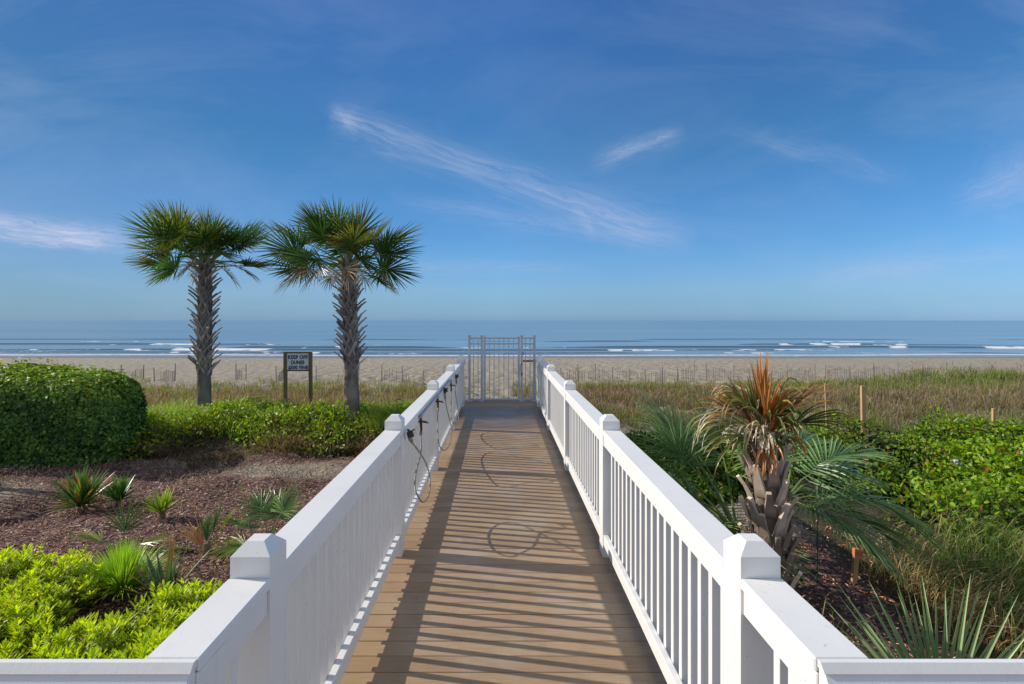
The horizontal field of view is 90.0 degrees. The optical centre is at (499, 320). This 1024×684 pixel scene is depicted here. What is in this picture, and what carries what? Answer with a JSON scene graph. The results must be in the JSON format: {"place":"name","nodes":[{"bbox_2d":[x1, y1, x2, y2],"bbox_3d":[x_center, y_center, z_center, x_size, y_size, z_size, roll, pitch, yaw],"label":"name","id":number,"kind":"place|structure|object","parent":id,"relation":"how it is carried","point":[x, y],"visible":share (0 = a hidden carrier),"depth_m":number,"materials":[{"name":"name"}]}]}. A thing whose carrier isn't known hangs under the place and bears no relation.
{"place":"outdoors","nodes":[
{"label":"outdoors","id":0,"kind":"place"},
{"bbox_2d":[0,357,1023,658],"bbox_3d":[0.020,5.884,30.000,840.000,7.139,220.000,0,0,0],"label":"ground","id":1,"kind":"structure","parent":0,"point":[256,369],"depth_m":9.61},
{"bbox_2d":[0,643,29,658],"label":"shrub","id":2,"kind":"object","parent":1,"relation":"on","point":[3,654],"visible":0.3,"depth_m":4.04,"materials":[{"name":"green plant"}]},
{"bbox_2d":[0,542,68,590],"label":"shrub","id":3,"kind":"object","parent":1,"relation":"on","point":[12,564],"visible":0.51,"depth_m":5.46,"materials":[{"name":"green plant"}]},
{"bbox_2d":[0,591,77,658],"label":"shrub","id":4,"kind":"object","parent":1,"relation":"on","point":[19,625],"visible":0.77,"depth_m":4.48,"materials":[{"name":"green plant"}]},
{"bbox_2d":[0,543,113,620],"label":"shrub","id":5,"kind":"object","parent":1,"relation":"on","point":[60,575],"visible":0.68,"depth_m":5.12,"materials":[{"name":"green plant"}]},
{"bbox_2d":[0,357,147,468],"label":"hedge","id":6,"kind":"object","parent":1,"relation":"on","point":[50,414],"visible":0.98,"depth_m":10.10,"materials":[{"name":"green plant"}]},
{"bbox_2d":[1,610,153,658],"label":"shrub","id":7,"kind":"object","parent":1,"relation":"on","point":[64,645],"visible":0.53,"depth_m":4.21,"materials":[{"name":"green plant"}]},
{"bbox_2d":[41,465,122,515],"bbox_3d":[-6.242,2.594,7.697,1.054,0.824,0.976,0,0,33],"label":"yucca","id":8,"kind":"object","parent":1,"relation":"on","point":[80,492],"visible":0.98,"depth_m":7.65,"materials":[{"name":"green plant"}]},
{"bbox_2d":[58,533,179,602],"bbox_3d":[-4.003,2.606,5.451,1.156,0.611,1.146,0,0,0],"label":"grass tuft","id":9,"kind":"object","parent":1,"relation":"on","point":[118,563],"visible":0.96,"depth_m":5.38,"materials":[{"name":"green plant"}]},
{"bbox_2d":[64,494,175,555],"bbox_3d":[-4.715,2.592,6.263,1.269,0.809,0.810,0,0,0],"label":"palmetto","id":10,"kind":"object","parent":1,"relation":"on","point":[125,526],"visible":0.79,"depth_m":6.39,"materials":[{"name":"green leaf"}]},
{"bbox_2d":[92,473,148,506],"bbox_3d":[-5.953,2.698,8.003,0.729,0.623,0.698,0,0,0],"label":"yucca","id":11,"kind":"object","parent":1,"relation":"on","point":[122,488],"visible":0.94,"depth_m":7.96,"materials":[{"name":"green plant"}]},
{"bbox_2d":[121,365,143,379],"bbox_3d":[-25.802,3.749,35.999,0.112,1.515,3.136,0,0,-11],"label":"sand fence","id":12,"kind":"object","parent":1,"relation":"on","point":[133,372],"visible":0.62,"depth_m":36.89,"materials":[{"name":"wood"}]},
{"bbox_2d":[101,615,189,658],"bbox_3d":[-2.655,2.705,4.069,1.012,0.552,1.004,0,0,0],"label":"shrub","id":13,"kind":"object","parent":1,"relation":"on","point":[153,641],"visible":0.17,"depth_m":4.06,"materials":[{"name":"green plant"}]},
{"bbox_2d":[138,487,188,518],"bbox_3d":[-4.876,2.686,7.349,0.526,0.547,0.522,0,0,11],"label":"yucca","id":14,"kind":"object","parent":1,"relation":"on","point":[162,505],"visible":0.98,"depth_m":7.37,"materials":[{"name":"green plant"}]},
{"bbox_2d":[153,363,175,381],"bbox_3d":[-23.199,3.856,35.502,0.122,1.477,3.122,0,0,-10],"label":"sand fence","id":15,"kind":"object","parent":1,"relation":"on","point":[173,376],"visible":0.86,"depth_m":36.67,"materials":[{"name":"wood"}]},
{"bbox_2d":[106,577,223,652],"bbox_3d":[-3.019,2.693,4.704,1.082,0.540,1.018,0,0,0],"label":"shrub","id":16,"kind":"object","parent":1,"relation":"on","point":[187,602],"visible":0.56,"depth_m":4.70,"materials":[{"name":"green plant"}]},
{"bbox_2d":[120,537,211,601],"bbox_3d":[-3.484,2.663,5.407,0.823,0.774,0.534,0,0,-18],"label":"yucca","id":17,"kind":"object","parent":1,"relation":"on","point":[170,572],"visible":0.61,"depth_m":5.33,"materials":[{"name":"green plant"}]},
{"bbox_2d":[117,199,280,410],"bbox_3d":[-7.434,-0.082,13.009,3.528,6.076,3.613,0,0,0],"label":"palm tree","id":18,"kind":"object","parent":1,"relation":"on","point":[205,239],"visible":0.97,"depth_m":12.74,"materials":[{"name":"green plant"}]},
{"bbox_2d":[162,501,236,553],"bbox_3d":[-3.761,2.654,6.458,0.905,0.762,0.453,0,0,-14],"label":"palmetto","id":19,"kind":"object","parent":1,"relation":"on","point":[203,533],"visible":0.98,"depth_m":6.45,"materials":[{"name":"green leaf"}]},
{"bbox_2d":[63,394,416,468],"bbox_3d":[-7.520,2.408,12.018,13.934,1.250,5.244,0,0,0],"label":"ground cover","id":20,"kind":"object","parent":1,"relation":"on","point":[324,425],"visible":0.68,"depth_m":11.43,"materials":[{"name":"green plant"}]},
{"bbox_2d":[235,363,245,379],"bbox_3d":[-18.064,3.665,35.749,0.092,1.510,2.632,0,0,-13],"label":"sand fence","id":21,"kind":"object","parent":1,"relation":"on","point":[239,370],"visible":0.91,"depth_m":34.91,"materials":[{"name":"wood"}]},
{"bbox_2d":[198,479,306,560],"bbox_3d":[-3.003,2.611,6.554,1.537,0.886,1.307,0,0,0],"label":"palmetto","id":22,"kind":"object","parent":1,"relation":"on","point":[277,504],"visible":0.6,"depth_m":6.80,"materials":[{"name":"green plant"}]},
{"bbox_2d":[275,366,282,381],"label":"sand fence","id":23,"kind":"object","parent":1,"relation":"on","point":[277,376],"visible":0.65,"depth_m":35.38,"materials":[{"name":"wood"}]},
{"bbox_2d":[283,352,312,406],"bbox_3d":[-5.910,1.959,15.000,0.825,2.073,0.090,0,0,0],"label":"warning sign","id":24,"kind":"object","parent":1,"relation":"on","point":[297,361],"visible":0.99,"depth_m":14.98,"materials":[{"name":"white wood"}]},
{"bbox_2d":[248,194,426,425],"bbox_3d":[-3.638,-0.077,11.971,3.638,5.801,3.684,0,0,36],"label":"palm tree","id":25,"kind":"object","parent":1,"relation":"on","point":[344,239],"visible":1,"depth_m":11.80,"materials":[{"name":"green plant"}]},
{"bbox_2d":[315,365,359,380],"bbox_3d":[-11.002,3.686,34.754,2.894,1.561,0.076,0,0,-10],"label":"sand fence","id":26,"kind":"object","parent":1,"relation":"on","point":[338,374],"visible":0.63,"depth_m":34.73,"materials":[{"name":"wood"}]},
{"bbox_2d":[381,365,444,381],"bbox_3d":[-5.973,3.802,35.252,4.325,1.611,0.071,0,0,-7],"label":"sand fence","id":27,"kind":"object","parent":1,"relation":"on","point":[402,372],"visible":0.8,"depth_m":35.15,"materials":[{"name":"wood"}]},
{"bbox_2d":[340,399,666,683],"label":"boardwalk","id":28,"kind":"structure","parent":1,"relation":"on","point":[502,570],"depth_m":3.78,"materials":[{"name":"brown wood"}]},
{"bbox_2d":[0,355,465,683],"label":"railing","id":29,"kind":"object","parent":28,"relation":"on","point":[293,600],"visible":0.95,"depth_m":2.30,"materials":[{"name":"white paint"}]},
{"bbox_2d":[407,429,430,502],"bbox_3d":[-0.727,1.281,4.733,0.150,0.700,0.864,0,0,0],"label":"shower hose","id":30,"kind":"object","parent":29,"relation":"attached to","point":[410,434],"visible":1,"depth_m":4.60,"materials":[{"name":"grey metal"}]},
{"bbox_2d":[418,379,455,434],"bbox_3d":[-0.774,1.074,6.774,0.103,0.234,3.294,0,0,0],"label":"water pipe","id":31,"kind":"object","parent":29,"relation":"attached to","point":[427,408],"visible":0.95,"depth_m":6.20,"materials":[{"name":"metal"}]},
{"bbox_2d":[437,387,451,450],"bbox_3d":[-0.736,1.324,6.913,0.133,0.756,1.605,0,0,0],"label":"shower hose","id":32,"kind":"object","parent":31,"relation":"attached to","point":[445,390],"visible":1,"depth_m":7.16,"materials":[{"name":"grey metal"}]},
{"bbox_2d":[450,374,458,423],"bbox_3d":[-0.747,1.344,8.556,0.110,0.773,1.347,0,0,0],"label":"shower hose","id":33,"kind":"object","parent":31,"relation":"attached to","point":[456,376],"visible":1,"depth_m":8.97,"materials":[{"name":"grey metal"}]},
{"bbox_2d":[467,335,536,401],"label":"beach gate","id":34,"kind":"structure","parent":28,"relation":"on","point":[520,369],"depth_m":12.32,"materials":[{"name":"white metal"}]},
{"bbox_2d":[535,355,1023,683],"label":"railing","id":35,"kind":"object","parent":28,"relation":"on","point":[712,599],"visible":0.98,"depth_m":2.36,"materials":[{"name":"white paint"}]},
{"bbox_2d":[0,439,1007,658],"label":"mulch","id":36,"kind":"object","parent":1,"relation":"on","point":[116,506],"visible":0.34,"depth_m":7.57,"materials":[{"name":"brown wood"}]},
{"bbox_2d":[134,357,1023,447],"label":"dune grass","id":37,"kind":"structure","parent":1,"relation":"on","point":[1009,393],"depth_m":18.89,"materials":[{"name":"green plant"}]},
{"bbox_2d":[560,364,694,383],"bbox_3d":[8.756,3.718,34.652,9.683,1.617,0.077,0,0,-10],"label":"sand fence","id":38,"kind":"object","parent":1,"relation":"on","point":[661,378],"visible":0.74,"depth_m":34.64,"materials":[{"name":"brown wood"}]},
{"bbox_2d":[628,384,826,585],"bbox_3d":[2.189,1.983,6.099,2.340,2.285,2.614,0,0,0],"label":"palmetto","id":39,"kind":"object","parent":1,"relation":"on","point":[673,440],"visible":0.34,"depth_m":6.16,"materials":[{"name":"green plant"}]},
{"bbox_2d":[705,363,814,380],"bbox_3d":[18.077,3.767,35.502,7.615,1.550,0.068,0,0,0],"label":"sand fence","id":40,"kind":"object","parent":1,"relation":"on","point":[762,370],"visible":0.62,"depth_m":35.49,"materials":[{"name":"wood"}]},
{"bbox_2d":[686,350,851,589],"bbox_3d":[2.697,1.760,5.264,1.560,2.915,1.210,0,0,0],"label":"palm tree","id":41,"kind":"object","parent":1,"relation":"on","point":[766,466],"visible":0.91,"depth_m":5.08,"materials":[{"name":"brown plant"}]},
{"bbox_2d":[816,521,817,584],"bbox_3d":[3.534,2.691,5.700,0.014,0.913,0.009,0,0,0],"label":"rod","id":42,"kind":"object","parent":1,"relation":"on","point":[817,552],"visible":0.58,"depth_m":5.70,"materials":[{"name":"metal"}]},
{"bbox_2d":[624,404,1023,552],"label":"ground cover","id":43,"kind":"object","parent":1,"relation":"on","point":[990,461],"visible":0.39,"depth_m":8.85,"materials":[{"name":"green plant"}]},
{"bbox_2d":[824,383,827,430],"bbox_3d":[8.044,2.323,12.600,0.045,1.545,0.030,-2,0,0],"label":"stake","id":44,"kind":"object","parent":1,"relation":"on","point":[825,389],"visible":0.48,"depth_m":12.59,"materials":[{"name":"brown wood"}]},
{"bbox_2d":[725,427,955,590],"bbox_3d":[3.634,2.164,5.656,1.904,1.904,2.011,0,0,0],"label":"palmetto","id":45,"kind":"object","parent":1,"relation":"on","point":[874,549],"visible":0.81,"depth_m":5.41,"materials":[{"name":"green plant"}]},
{"bbox_2d":[851,548,862,583],"bbox_3d":[4.014,2.854,5.750,0.118,0.582,0.043,4,0,0],"label":"stake","id":46,"kind":"object","parent":1,"relation":"on","point":[856,555],"visible":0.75,"depth_m":5.73,"materials":[{"name":"brown wood"}]},
{"bbox_2d":[860,386,866,440],"bbox_3d":[8.664,2.338,12.200,0.095,1.552,0.063,-1,0,0],"label":"stake","id":47,"kind":"object","parent":1,"relation":"on","point":[862,402],"visible":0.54,"depth_m":12.17,"materials":[{"name":"brown wood"}]},
{"bbox_2d":[824,361,1017,379],"bbox_3d":[29.714,3.651,36.001,14.455,1.591,0.069,0,0,-4],"label":"sand fence","id":48,"kind":"object","parent":1,"relation":"on","point":[873,368],"visible":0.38,"depth_m":35.75,"materials":[{"name":"brown wood"}]},
{"bbox_2d":[828,575,1023,658],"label":"palmetto","id":49,"kind":"object","parent":1,"relation":"on","point":[933,648],"visible":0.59,"depth_m":2.87,"materials":[{"name":"green plant"}]},
{"bbox_2d":[991,408,995,428],"bbox_3d":[11.483,2.544,11.900,0.075,0.994,0.050,0,0,0],"label":"stake","id":50,"kind":"object","parent":1,"relation":"on","point":[993,414],"visible":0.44,"depth_m":11.88,"materials":[{"name":"brown wood"}]},
{"bbox_2d":[0,320,1023,356],"bbox_3d":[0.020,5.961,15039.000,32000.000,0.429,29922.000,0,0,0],"label":"sea","id":51,"kind":"structure","parent":0,"point":[562,338],"depth_m":172.66,"materials":[{"name":"liquid"}]},
{"bbox_2d":[0,0,1023,319],"label":"sky","id":52,"kind":"structure","parent":0,"point":[554,159],"materials":[{"name":"blue"}]},
{"bbox_2d":[711,490,1023,658],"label":"long grass","id":53,"kind":"structure","parent":0,"point":[1015,624],"depth_m":5.64,"materials":[{"name":"green plant"}]}
]}

